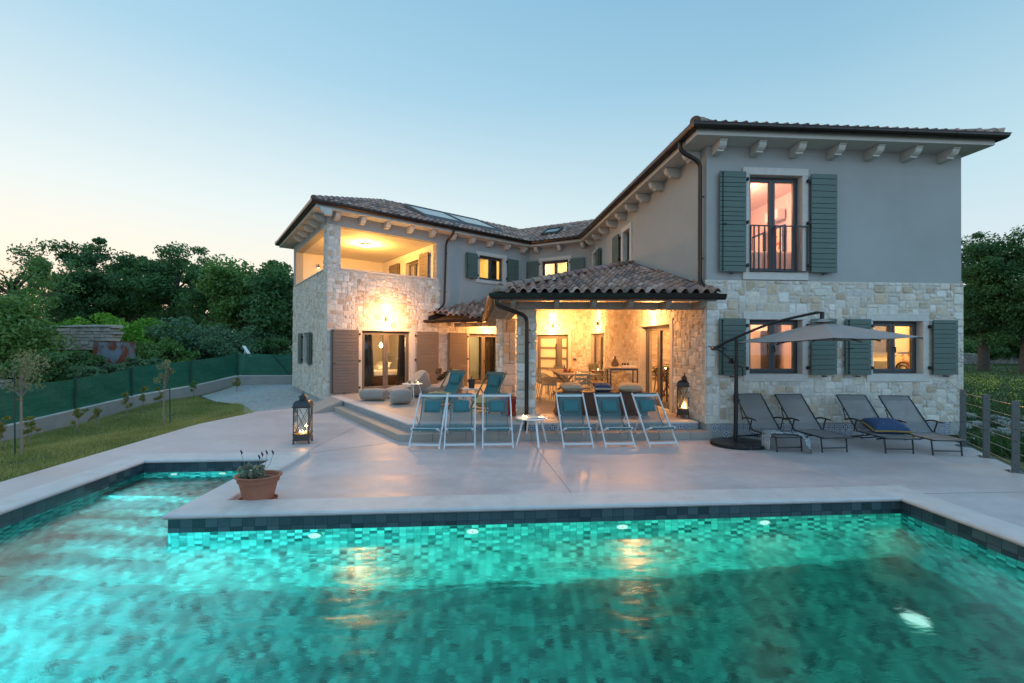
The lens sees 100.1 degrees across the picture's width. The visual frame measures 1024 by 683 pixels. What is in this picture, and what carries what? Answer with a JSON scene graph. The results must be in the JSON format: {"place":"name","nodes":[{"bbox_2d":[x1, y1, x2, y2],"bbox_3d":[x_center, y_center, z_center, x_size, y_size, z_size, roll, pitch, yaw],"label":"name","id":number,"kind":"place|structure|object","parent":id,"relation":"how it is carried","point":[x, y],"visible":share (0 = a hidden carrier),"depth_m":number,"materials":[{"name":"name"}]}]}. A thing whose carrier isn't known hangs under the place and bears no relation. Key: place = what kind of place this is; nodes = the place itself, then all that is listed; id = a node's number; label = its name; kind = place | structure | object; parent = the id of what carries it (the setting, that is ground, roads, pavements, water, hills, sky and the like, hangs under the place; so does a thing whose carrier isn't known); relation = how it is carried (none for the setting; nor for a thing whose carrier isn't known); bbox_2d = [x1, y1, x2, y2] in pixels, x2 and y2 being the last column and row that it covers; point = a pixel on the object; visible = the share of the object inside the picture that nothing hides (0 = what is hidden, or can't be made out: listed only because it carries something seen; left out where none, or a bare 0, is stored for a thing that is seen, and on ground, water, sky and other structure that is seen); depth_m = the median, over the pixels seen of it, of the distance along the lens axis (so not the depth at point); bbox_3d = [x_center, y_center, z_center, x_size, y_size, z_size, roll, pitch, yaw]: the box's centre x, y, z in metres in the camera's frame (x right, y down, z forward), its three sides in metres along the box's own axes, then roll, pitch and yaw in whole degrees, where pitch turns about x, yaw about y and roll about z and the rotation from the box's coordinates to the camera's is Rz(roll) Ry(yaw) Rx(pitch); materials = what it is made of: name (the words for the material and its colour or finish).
{"place":"outdoors","nodes":[
{"label":"outdoors","id":0,"kind":"place"},
{"bbox_2d":[0,471,1023,682],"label":"pool water","id":1,"kind":"structure","parent":0,"point":[117,583],"depth_m":3.06,"materials":[{"name":"liquid"}]},
{"bbox_2d":[0,345,1023,479],"bbox_3d":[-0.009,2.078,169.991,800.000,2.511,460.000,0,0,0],"label":"ground","id":2,"kind":"structure","parent":0,"point":[973,447],"depth_m":13.54,"materials":[{"name":"green plant"}]},
{"bbox_2d":[13,360,22,455],"bbox_3d":[-8.624,1.187,7.480,0.143,1.713,0.026,0,0,-7],"label":"support stake","id":3,"kind":"object","parent":2,"relation":"on","point":[15,399],"visible":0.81,"depth_m":7.47,"materials":[{"name":"brown"}]},
{"bbox_2d":[0,348,54,454],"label":"olive sapling","id":4,"kind":"object","parent":2,"relation":"on","point":[27,368],"visible":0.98,"depth_m":7.48,"materials":[{"name":"green plant"}]},
{"bbox_2d":[23,416,41,444],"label":"laurel shrub","id":5,"kind":"object","parent":2,"relation":"on","point":[31,424],"visible":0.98,"depth_m":9.07,"materials":[{"name":"green plant"}]},
{"bbox_2d":[0,359,73,383],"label":"bush","id":6,"kind":"object","parent":2,"relation":"on","point":[50,376],"visible":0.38,"depth_m":14.04,"materials":[{"name":"green plant"}]},
{"bbox_2d":[0,291,78,381],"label":"bush","id":7,"kind":"object","parent":2,"relation":"on","point":[21,327],"visible":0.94,"depth_m":15.90,"materials":[{"name":"green plant"}]},
{"bbox_2d":[0,256,86,307],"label":"ash tree","id":8,"kind":"object","parent":2,"relation":"on","point":[14,286],"visible":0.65,"depth_m":22.30,"materials":[{"name":"green plant"}]},
{"bbox_2d":[2,236,130,322],"bbox_3d":[-33.044,-3.349,33.569,7.826,9.317,8.018,0,0,0],"label":"oak tree","id":9,"kind":"object","parent":2,"relation":"on","point":[73,306],"visible":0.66,"depth_m":31.68,"materials":[{"name":"green plant"}]},
{"bbox_2d":[29,350,106,379],"bbox_3d":[-15.877,1.056,15.204,2.295,1.592,2.496,0,0,0],"label":"bush","id":10,"kind":"object","parent":2,"relation":"on","point":[65,361],"visible":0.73,"depth_m":14.80,"materials":[{"name":"green plant"}]},
{"bbox_2d":[49,325,123,349],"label":"ruined stone wall","id":11,"kind":"structure","parent":2,"relation":"on","point":[85,336],"depth_m":18.41,"materials":[{"name":"stone"}]},
{"bbox_2d":[67,363,140,377],"bbox_3d":[-14.601,1.329,15.374,1.909,1.127,2.213,0,0,0],"label":"bush","id":12,"kind":"object","parent":2,"relation":"on","point":[106,368],"visible":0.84,"depth_m":14.58,"materials":[{"name":"green plant"}]},
{"bbox_2d":[93,341,135,367],"bbox_3d":[-16.265,0.777,17.546,2.662,1.573,0.984,0,0,17],"label":"rusty container","id":13,"kind":"object","parent":2,"relation":"on","point":[115,353],"visible":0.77,"depth_m":16.96,"materials":[{"name":"metal"}]},
{"bbox_2d":[53,312,189,352],"bbox_3d":[-19.506,0.033,21.135,5.698,2.943,4.549,0,0,0],"label":"bush","id":14,"kind":"object","parent":2,"relation":"on","point":[132,331],"visible":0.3,"depth_m":20.53,"materials":[{"name":"green plant"}]},
{"bbox_2d":[65,249,182,323],"bbox_3d":[-31.345,-3.065,34.773,7.362,8.709,7.182,0,0,-33],"label":"oak tree","id":15,"kind":"object","parent":2,"relation":"on","point":[129,309],"visible":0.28,"depth_m":33.61,"materials":[{"name":"green plant"}]},
{"bbox_2d":[0,395,253,481],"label":"lawn","id":16,"kind":"structure","parent":2,"relation":"on","point":[42,445],"depth_m":9.81,"materials":[{"name":"green plant"}]},
{"bbox_2d":[33,306,234,331],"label":"oak tree","id":17,"kind":"object","parent":2,"relation":"on","point":[56,321],"visible":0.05,"depth_m":40.05,"materials":[{"name":"green plant"}]},
{"bbox_2d":[113,356,163,367],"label":"bush","id":18,"kind":"object","parent":2,"relation":"on","point":[137,361],"visible":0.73,"depth_m":16.52,"materials":[{"name":"green plant"}]},
{"bbox_2d":[0,375,292,441],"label":"garden wall","id":19,"kind":"structure","parent":2,"relation":"on","point":[63,419],"depth_m":13.38,"materials":[{"name":"concrete"}]},
{"bbox_2d":[0,353,292,423],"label":"net fence","id":20,"kind":"object","parent":19,"relation":"on","point":[59,396],"visible":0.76,"depth_m":13.22,"materials":[{"name":"teal"}]},
{"bbox_2d":[104,241,209,322],"bbox_3d":[-26.370,-3.246,33.122,8.375,9.254,8.791,0,0,0],"label":"oak tree","id":21,"kind":"object","parent":2,"relation":"on","point":[163,283],"visible":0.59,"depth_m":31.42,"materials":[{"name":"green plant"}]},
{"bbox_2d":[153,359,175,424],"bbox_3d":[-8.502,1.266,10.498,0.396,1.683,0.329,0,0,0],"label":"olive sapling","id":22,"kind":"object","parent":2,"relation":"on","point":[165,376],"visible":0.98,"depth_m":10.47,"materials":[{"name":"green plant"}]},
{"bbox_2d":[132,337,200,362],"bbox_3d":[-15.942,0.721,19.617,2.726,1.936,3.016,0,0,-29],"label":"bush","id":23,"kind":"object","parent":2,"relation":"on","point":[172,351],"visible":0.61,"depth_m":19.35,"materials":[{"name":"green plant"}]},
{"bbox_2d":[140,316,263,359],"bbox_3d":[-16.926,0.161,22.957,6.009,2.950,4.782,0,0,0],"label":"bush","id":24,"kind":"object","parent":2,"relation":"on","point":[201,341],"visible":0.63,"depth_m":21.52,"materials":[{"name":"green plant"}]},
{"bbox_2d":[169,254,249,329],"bbox_3d":[-21.528,-2.241,30.806,5.071,7.397,5.513,0,0,-25],"label":"oak tree","id":25,"kind":"object","parent":2,"relation":"on","point":[198,300],"visible":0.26,"depth_m":29.70,"materials":[{"name":"green plant"}]},
{"bbox_2d":[190,254,278,332],"bbox_3d":[-17.236,-1.901,27.740,6.172,7.370,5.642,0,0,0],"label":"oak tree","id":26,"kind":"object","parent":2,"relation":"on","point":[224,292],"visible":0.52,"depth_m":26.16,"materials":[{"name":"green plant"}]},
{"bbox_2d":[208,325,284,357],"bbox_3d":[-14.923,0.412,24.035,3.530,2.718,3.672,0,0,0],"label":"bush","id":27,"kind":"object","parent":2,"relation":"on","point":[253,338],"visible":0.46,"depth_m":23.68,"materials":[{"name":"green plant"}]},
{"bbox_2d":[202,384,318,412],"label":"gravel","id":28,"kind":"structure","parent":2,"relation":"on","point":[259,397],"depth_m":14.55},
{"bbox_2d":[236,261,293,346],"bbox_3d":[-13.851,-1.494,25.970,4.291,7.036,5.401,0,0,0],"label":"oak tree","id":29,"kind":"object","parent":2,"relation":"on","point":[272,309],"visible":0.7,"depth_m":24.88,"materials":[{"name":"green plant"}]},
{"bbox_2d":[250,336,292,354],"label":"bush","id":30,"kind":"object","parent":2,"relation":"on","point":[279,342],"visible":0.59,"depth_m":24.00,"materials":[{"name":"green plant"}]},
{"bbox_2d":[0,408,1023,526],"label":"pool deck","id":31,"kind":"structure","parent":2,"relation":"on","point":[389,468],"depth_m":6.02,"materials":[{"name":"concrete"}]},
{"bbox_2d":[233,470,282,499],"bbox_3d":[-2.717,1.565,4.592,0.482,0.285,0.347,0,0,-6],"label":"terracotta pot","id":32,"kind":"object","parent":31,"relation":"on","point":[263,487],"visible":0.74,"depth_m":4.49,"materials":[{"name":"ceramic"}]},
{"bbox_2d":[236,450,273,478],"bbox_3d":[-2.735,1.317,4.578,0.391,0.322,0.162,0,0,0],"label":"lavender","id":33,"kind":"object","parent":32,"relation":"in","point":[257,471],"visible":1,"depth_m":4.55,"materials":[{"name":"green plant"}]},
{"bbox_2d":[291,391,313,444],"bbox_3d":[-3.566,1.284,7.313,0.291,0.881,0.291,0,0,-13],"label":"lantern","id":34,"kind":"object","parent":31,"relation":"on","point":[303,401],"visible":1,"depth_m":7.22,"materials":[{"name":"black metal"}]},
{"bbox_2d":[304,397,342,413],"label":"ramp","id":35,"kind":"structure","parent":31,"relation":"on","point":[329,404],"depth_m":10.73,"materials":[{"name":"concrete"}]},
{"bbox_2d":[408,393,447,449],"bbox_3d":[-1.397,1.324,7.260,0.512,0.832,0.814,0,0,2],"label":"deck chair","id":36,"kind":"object","parent":31,"relation":"on","point":[432,415],"visible":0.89,"depth_m":7.41,"materials":[{"name":"teal metal"}]},
{"bbox_2d":[443,393,475,448],"bbox_3d":[-0.872,1.327,7.289,0.512,0.832,0.814,0,0,-5],"label":"deck chair","id":37,"kind":"object","parent":31,"relation":"on","point":[460,411],"visible":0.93,"depth_m":7.43,"materials":[{"name":"teal metal"}]},
{"bbox_2d":[482,393,513,448],"bbox_3d":[-0.254,1.330,7.319,0.512,0.832,0.814,0,0,-4],"label":"deck chair","id":38,"kind":"object","parent":31,"relation":"on","point":[496,411],"visible":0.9,"depth_m":7.47,"materials":[{"name":"white metal"}]},
{"bbox_2d":[0,451,1023,546],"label":"pool coping","id":39,"kind":"object","parent":31,"relation":"on","point":[221,501],"visible":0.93,"depth_m":4.53,"materials":[{"name":"stone"}]},
{"bbox_2d":[332,382,692,420],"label":"terrace","id":40,"kind":"structure","parent":31,"relation":"on","point":[545,406],"depth_m":9.73,"materials":[{"name":"stone"}]},
{"bbox_2d":[359,388,388,399],"bbox_3d":[-3.525,1.342,10.970,0.681,0.295,0.423,0,0,4],"label":"pouf","id":41,"kind":"object","parent":40,"relation":"on","point":[375,394],"visible":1,"depth_m":10.79,"materials":[{"name":"fabric"}]},
{"bbox_2d":[389,388,411,403],"bbox_3d":[-2.683,1.308,10.318,0.491,0.356,0.476,0,0,-28],"label":"pouf","id":42,"kind":"object","parent":40,"relation":"on","point":[399,395],"visible":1,"depth_m":10.14,"materials":[{"name":"fabric"}]},
{"bbox_2d":[386,370,430,396],"bbox_3d":[-2.852,1.144,11.720,1.176,0.708,0.672,0,0,-32],"label":"bean bag lounger","id":43,"kind":"object","parent":40,"relation":"on","point":[421,376],"visible":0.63,"depth_m":11.62,"materials":[{"name":"fabric"}]},
{"bbox_2d":[423,369,463,392],"bbox_3d":[-1.975,1.147,12.053,1.178,0.711,0.668,0,0,-28],"label":"bean bag lounger","id":44,"kind":"object","parent":40,"relation":"on","point":[433,387],"visible":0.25,"depth_m":11.78,"materials":[{"name":"fabric"}]},
{"bbox_2d":[438,369,466,408],"bbox_3d":[-1.448,1.088,9.925,0.512,0.832,0.814,0,0,28],"label":"deck chair","id":45,"kind":"object","parent":40,"relation":"on","point":[456,377],"visible":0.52,"depth_m":10.08,"materials":[{"name":"fabric"}]},
{"bbox_2d":[472,371,506,410],"bbox_3d":[-0.506,1.089,9.379,0.512,0.832,0.814,0,0,30],"label":"deck chair","id":46,"kind":"object","parent":40,"relation":"on","point":[495,381],"visible":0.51,"depth_m":9.54,"materials":[{"name":"fabric"}]},
{"bbox_2d":[331,396,697,425],"bbox_3d":[-1.150,1.503,8.829,9.163,0.032,2.646,0,0,23],"label":"terrace edge","id":47,"kind":"object","parent":40,"relation":"on","point":[394,416],"visible":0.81,"depth_m":8.12,"materials":[{"name":"stone"}]},
{"bbox_2d":[538,368,556,402],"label":"dining chair","id":48,"kind":"object","parent":40,"relation":"on","point":[547,383],"visible":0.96,"depth_m":10.57,"materials":[{"name":"brown wood"}]},
{"bbox_2d":[548,369,596,394],"bbox_3d":[1.545,1.160,11.344,0.860,0.748,2.300,0,0,-3],"label":"dining table","id":49,"kind":"object","parent":40,"relation":"on","point":[556,372],"visible":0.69,"depth_m":10.84,"materials":[{"name":"brown wood"}]},
{"bbox_2d":[607,366,638,384],"bbox_3d":[2.655,1.066,10.345,0.660,0.900,0.550,0,0,4],"label":"table","id":50,"kind":"object","parent":40,"relation":"on","point":[610,368],"visible":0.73,"depth_m":10.11,"materials":[{"name":"brown wood"}]},
{"bbox_2d":[676,373,689,417],"bbox_3d":[3.465,1.068,8.615,0.268,0.881,0.268,0,0,34],"label":"lantern","id":51,"kind":"object","parent":40,"relation":"on","point":[683,382],"visible":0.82,"depth_m":8.55,"materials":[{"name":"black metal"}]},
{"bbox_2d":[343,402,697,430],"bbox_3d":[-1.190,1.628,8.737,9.156,0.225,2.420,0,0,23],"label":"terrace riser","id":52,"kind":"object","parent":31,"relation":"on","point":[515,427],"visible":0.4,"depth_m":7.96,"materials":[{"name":"tile"}]},
{"bbox_2d":[335,406,711,441],"bbox_3d":[-0.679,1.678,8.232,8.422,0.125,2.440,0,0,20],"label":"step","id":53,"kind":"object","parent":31,"relation":"on","point":[396,433],"visible":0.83,"depth_m":7.63,"materials":[{"name":"tile"}]},
{"bbox_2d":[516,415,547,447],"bbox_3d":[0.337,1.516,7.294,0.553,0.452,0.577,0,0,0],"label":"side table","id":54,"kind":"object","parent":31,"relation":"on","point":[527,419],"visible":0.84,"depth_m":7.18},
{"bbox_2d":[555,393,593,448],"bbox_3d":[1.058,1.336,7.379,0.512,0.832,0.814,0,0,-5],"label":"deck chair","id":55,"kind":"object","parent":31,"relation":"on","point":[570,414],"visible":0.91,"depth_m":7.53,"materials":[{"name":"white metal"}]},
{"bbox_2d":[594,393,635,447],"bbox_3d":[1.748,1.339,7.409,0.512,0.832,0.814,0,0,-5],"label":"deck chair","id":56,"kind":"object","parent":31,"relation":"on","point":[609,413],"visible":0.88,"depth_m":7.55,"materials":[{"name":"teal metal"}]},
{"bbox_2d":[631,392,678,447],"bbox_3d":[2.459,1.343,7.467,0.512,0.832,0.814,0,0,-8],"label":"deck chair","id":57,"kind":"object","parent":31,"relation":"on","point":[649,418],"visible":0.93,"depth_m":7.61,"materials":[{"name":"white metal"}]},
{"bbox_2d":[738,393,807,451],"bbox_3d":[4.362,1.353,7.317,0.596,0.811,1.173,0,0,-6],"label":"sun lounger","id":58,"kind":"object","parent":31,"relation":"on","point":[754,407],"visible":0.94,"depth_m":7.52,"materials":[{"name":"fabric"}]},
{"bbox_2d":[761,430,811,453],"bbox_3d":[4.408,1.606,6.887,0.707,0.304,0.308,0,0,20],"label":"striped towel","id":59,"kind":"object","parent":58,"relation":"on","point":[765,441],"visible":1,"depth_m":6.91,"materials":[{"name":"fabric"}]},
{"bbox_2d":[773,394,853,452],"bbox_3d":[5.076,1.357,7.298,0.596,0.811,1.173,0,0,-5],"label":"sun lounger","id":60,"kind":"object","parent":31,"relation":"on","point":[799,414],"visible":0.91,"depth_m":7.47,"materials":[{"name":"fabric"}]},
{"bbox_2d":[708,311,922,449],"bbox_3d":[4.614,0.633,6.897,2.197,2.239,2.072,0,0,-16],"label":"cantilever parasol","id":61,"kind":"object","parent":31,"relation":"on","point":[821,329],"visible":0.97,"depth_m":6.91,"materials":[{"name":"fabric"}]},
{"bbox_2d":[836,394,920,453],"bbox_3d":[6.111,1.361,7.239,0.596,0.811,1.173,0,0,2],"label":"sun lounger","id":62,"kind":"object","parent":31,"relation":"on","point":[856,407],"visible":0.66,"depth_m":7.49,"materials":[{"name":"fabric"}]},
{"bbox_2d":[858,417,913,433],"bbox_3d":[6.208,1.407,7.135,0.583,0.211,0.424,0,16,8],"label":"blue cushion","id":63,"kind":"object","parent":62,"relation":"on","point":[884,425],"visible":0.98,"depth_m":7.00,"materials":[{"name":"fabric"}]},
{"bbox_2d":[876,395,969,455],"bbox_3d":[6.769,1.363,7.128,0.596,0.811,1.173,0,0,4],"label":"sun lounger","id":64,"kind":"object","parent":31,"relation":"on","point":[903,409],"visible":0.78,"depth_m":7.34,"materials":[{"name":"metal"}]},
{"bbox_2d":[948,382,1023,473],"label":"cable railing","id":65,"kind":"object","parent":31,"relation":"on","point":[1015,436],"visible":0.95,"depth_m":6.52,"materials":[{"name":"grey metal"}]},
{"bbox_2d":[274,115,1011,436],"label":"house","id":66,"kind":"structure","parent":2,"relation":"on","point":[872,229],"depth_m":8.15,"materials":[{"name":"paint"}]},
{"bbox_2d":[298,328,311,367],"bbox_3d":[-6.806,0.221,14.244,0.279,1.283,2.000,0,0,-36],"label":"window","id":67,"kind":"structure","parent":66,"relation":"in","point":[307,336],"depth_m":14.52,"materials":[{"name":"grey glass"}]},
{"bbox_2d":[364,334,373,386],"bbox_3d":[-4.471,0.409,13.101,0.588,2.120,0.060,0,0,-38],"label":"curtain","id":68,"kind":"object","parent":66,"relation":"hanging from","point":[368,368],"visible":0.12,"depth_m":13.14,"materials":[{"name":"fabric"}]},
{"bbox_2d":[330,327,438,393],"bbox_3d":[-3.817,0.547,13.151,3.395,1.940,0.279,0,0,-38],"label":"glazed door","id":69,"kind":"structure","parent":66,"relation":"in","point":[347,347],"depth_m":12.77,"materials":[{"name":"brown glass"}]},
{"bbox_2d":[374,353,397,385],"bbox_3d":[-5.096,0.966,15.049,1.990,1.060,1.520,0,0,-38],"label":"bed","id":70,"kind":"object","parent":66,"relation":"on","point":[392,367],"visible":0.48,"depth_m":14.87,"materials":[{"name":"white wood"}]},
{"bbox_2d":[397,335,404,384],"bbox_3d":[-3.525,0.417,13.840,0.390,2.120,0.060,0,0,-38],"label":"curtain","id":71,"kind":"object","parent":66,"relation":"hanging from","point":[401,365],"visible":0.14,"depth_m":13.81,"materials":[{"name":"fabric"}]},
{"bbox_2d":[388,252,429,277],"bbox_3d":[-3.732,-2.156,15.907,0.446,1.915,3.454,0,0,-39],"label":"glazed door","id":72,"kind":"structure","parent":66,"relation":"in","point":[418,264],"depth_m":15.63,"materials":[{"name":"brown glass"}]},
{"bbox_2d":[404,203,503,232],"bbox_3d":[-2.120,-4.559,15.873,3.300,0.895,1.740,0,0,-38],"label":"solar collector","id":73,"kind":"object","parent":66,"relation":"on","point":[445,216],"visible":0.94,"depth_m":15.60,"materials":[{"name":"blue glass"}]},
{"bbox_2d":[447,329,496,384],"bbox_3d":[-1.308,0.561,15.138,2.353,1.955,0.248,1,0,-41],"label":"glazed door","id":74,"kind":"structure","parent":66,"relation":"in","point":[458,344],"depth_m":14.74,"materials":[{"name":"brown glass"}]},
{"bbox_2d":[479,337,494,379],"bbox_3d":[-0.880,0.439,15.856,0.800,2.120,0.060,0,0,-38],"label":"glazed door","id":75,"kind":"structure","parent":66,"relation":"hanging from","point":[489,354],"depth_m":15.85,"materials":[{"name":"glass"}]},
{"bbox_2d":[466,251,518,284],"bbox_3d":[-0.731,-2.637,15.567,2.340,1.110,0.281,0,0,-39],"label":"window","id":76,"kind":"structure","parent":66,"relation":"in","point":[472,259],"depth_m":15.59,"materials":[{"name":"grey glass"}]},
{"bbox_2d":[535,331,571,382],"bbox_3d":[1.550,0.572,16.205,1.550,1.940,0.194,0,0,27],"label":"front door","id":77,"kind":"structure","parent":66,"relation":"in","point":[554,347],"depth_m":16.23,"materials":[{"name":"white glass"}]},
{"bbox_2d":[526,255,584,278],"bbox_3d":[1.617,-2.623,16.142,2.360,1.110,0.280,0,0,27],"label":"window","id":78,"kind":"structure","parent":66,"relation":"in","point":[533,268],"depth_m":16.23,"materials":[{"name":"grey glass"}]},
{"bbox_2d":[590,328,605,384],"bbox_3d":[2.986,0.565,14.537,0.213,1.950,1.810,0,0,-6],"label":"glazed door","id":79,"kind":"structure","parent":66,"relation":"in","point":[597,337],"depth_m":14.77,"materials":[{"name":"white glass"}]},
{"bbox_2d":[612,221,631,262],"bbox_3d":[3.186,-2.653,12.201,0.237,1.133,1.385,0,0,-10],"label":"window","id":80,"kind":"structure","parent":66,"relation":"in","point":[626,232],"depth_m":12.16,"materials":[{"name":"white glass"}]},
{"bbox_2d":[638,318,672,412],"bbox_3d":[3.426,0.508,10.054,0.212,2.020,1.840,0,0,-6],"label":"glazed door","id":81,"kind":"structure","parent":66,"relation":"in","point":[655,336],"depth_m":10.07,"materials":[{"name":"clear glass"}]},
{"bbox_2d":[750,331,766,368],"bbox_3d":[5.795,0.639,10.201,0.300,1.760,0.820,0,0,-4],"label":"curtain","id":82,"kind":"object","parent":66,"relation":"on","point":[758,355],"visible":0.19,"depth_m":9.86,"materials":[{"name":"fabric"}]},
{"bbox_2d":[752,232,765,250],"bbox_3d":[6.242,-2.375,10.856,0.055,0.680,0.500,0,0,-4],"label":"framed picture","id":83,"kind":"object","parent":66,"relation":"attached to","point":[761,242],"visible":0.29,"depth_m":10.73,"materials":[{"name":"white fabric"}]},
{"bbox_2d":[765,208,784,223],"bbox_3d":[6.207,-2.959,10.130,0.200,0.240,0.450,0,0,-4],"label":"air conditioner","id":84,"kind":"object","parent":66,"relation":"attached to","point":[779,214],"visible":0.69,"depth_m":9.91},
{"bbox_2d":[719,312,836,381],"bbox_3d":[4.888,0.098,7.969,2.253,1.283,0.281,0,0,-4],"label":"window","id":85,"kind":"structure","parent":66,"relation":"in","point":[823,353],"depth_m":7.91,"materials":[{"name":"green glass"}]},
{"bbox_2d":[719,167,836,280],"bbox_3d":[4.900,-2.177,7.981,2.250,2.076,0.281,0,0,-4],"label":"window","id":86,"kind":"structure","parent":66,"relation":"in","point":[734,186],"depth_m":7.93,"materials":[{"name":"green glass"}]},
{"bbox_2d":[776,224,785,251],"bbox_3d":[6.289,-2.379,10.107,0.055,0.680,0.400,0,0,-4],"label":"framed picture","id":87,"kind":"object","parent":66,"relation":"attached to","point":[777,239],"visible":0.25,"depth_m":9.97,"materials":[{"name":"white fabric"}]},
{"bbox_2d":[873,326,886,351],"bbox_3d":[8.169,-0.088,9.628,0.080,0.650,0.570,0,0,-4],"label":"television","id":88,"kind":"object","parent":66,"relation":"attached to","point":[878,346],"visible":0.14,"depth_m":9.47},
{"bbox_2d":[845,313,957,381],"bbox_3d":[7.295,0.115,8.120,2.231,1.284,0.281,0,0,-4],"label":"window","id":89,"kind":"structure","parent":66,"relation":"in","point":[858,356],"depth_m":8.07,"materials":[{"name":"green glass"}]},
{"bbox_2d":[895,326,908,351],"bbox_3d":[8.231,-0.221,8.976,0.040,0.890,0.500,0,0,-4],"label":"roller blind","id":90,"kind":"object","parent":66,"relation":"attached to","point":[901,344],"visible":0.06,"depth_m":9.01,"materials":[{"name":"fabric"}]},
{"bbox_2d":[895,354,908,368],"bbox_3d":[8.231,0.454,8.973,0.073,0.380,0.420,0,0,-4],"label":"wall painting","id":91,"kind":"object","parent":66,"relation":"attached to","point":[901,361],"depth_m":9.02,"materials":[{"name":"paint"}]},
{"bbox_2d":[954,363,1023,461],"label":"meadow grass","id":92,"kind":"structure","parent":2,"relation":"on","point":[997,439],"depth_m":13.61,"materials":[{"name":"plant"}]},
{"bbox_2d":[963,353,1019,363],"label":"dry stone wall","id":93,"kind":"structure","parent":2,"relation":"on","point":[970,358],"depth_m":39.03,"materials":[{"name":"stone"}]},
{"bbox_2d":[963,335,1020,363],"bbox_3d":[45.891,0.749,40.003,8.029,2.910,4.948,0,0,0],"label":"bush","id":94,"kind":"object","parent":2,"relation":"on","point":[1009,349],"visible":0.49,"depth_m":39.08,"materials":[{"name":"green plant"}]},
{"bbox_2d":[961,225,1023,371],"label":"oak tree","id":95,"kind":"object","parent":2,"relation":"on","point":[976,325],"visible":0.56,"depth_m":30.30,"materials":[{"name":"green plant"}]},
{"bbox_2d":[964,373,1022,403],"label":"wildflowers","id":96,"kind":"object","parent":2,"relation":"on","point":[992,384],"visible":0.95,"depth_m":16.69,"materials":[{"name":"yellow plant"}]},
{"bbox_2d":[966,412,1023,437],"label":"rubble","id":97,"kind":"object","parent":2,"relation":"on","point":[1003,428],"visible":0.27,"depth_m":10.11,"materials":[{"name":"stone"}]},
{"bbox_2d":[0,0,1023,331],"label":"sky","id":98,"kind":"structure","parent":0,"point":[138,126],"materials":[{"name":"blue"}]},
{"bbox_2d":[553,390,647,415],"bbox_3d":[1.824,1.271,8.944,1.900,0.469,0.480,0,0,-3],"label":"wooden chest","id":99,"kind":"object","parent":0,"point":[629,404],"visible":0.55,"depth_m":8.73,"materials":[{"name":"brown wood"}]},
{"bbox_2d":[559,382,583,391],"bbox_3d":[1.236,0.946,8.916,0.458,0.181,0.389,0,5,-6],"label":"cushion","id":100,"kind":"object","parent":99,"relation":"on","point":[571,387],"visible":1,"depth_m":8.76,"materials":[{"name":"beige fabric"}]},
{"bbox_2d":[591,382,613,391],"bbox_3d":[1.874,0.949,8.916,0.418,0.181,0.418,0,5,3],"label":"cushion","id":101,"kind":"object","parent":99,"relation":"on","point":[602,387],"visible":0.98,"depth_m":8.76,"materials":[{"name":"blue fabric"}]},
{"bbox_2d":[616,382,643,391],"bbox_3d":[2.443,0.951,8.916,0.513,0.181,0.394,0,5,9],"label":"cushion","id":102,"kind":"object","parent":99,"relation":"on","point":[629,387],"visible":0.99,"depth_m":8.77,"materials":[{"name":"beige fabric"}]},
{"bbox_2d":[752,251,790,268],"bbox_3d":[5.669,-1.562,10.064,1.250,0.760,1.700,0,0,-4],"label":"bed","id":103,"kind":"object","parent":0,"point":[788,260],"visible":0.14,"depth_m":9.21,"materials":[{"name":"white fabric"}]},
{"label":"pool basin","id":104,"kind":"structure","parent":0,"visible":0},
{"bbox_2d":[0,461,1023,562],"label":"waterline band","id":105,"kind":"object","parent":104,"relation":"attached to","point":[1002,546],"visible":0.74,"depth_m":4.41,"materials":[{"name":"tile"}]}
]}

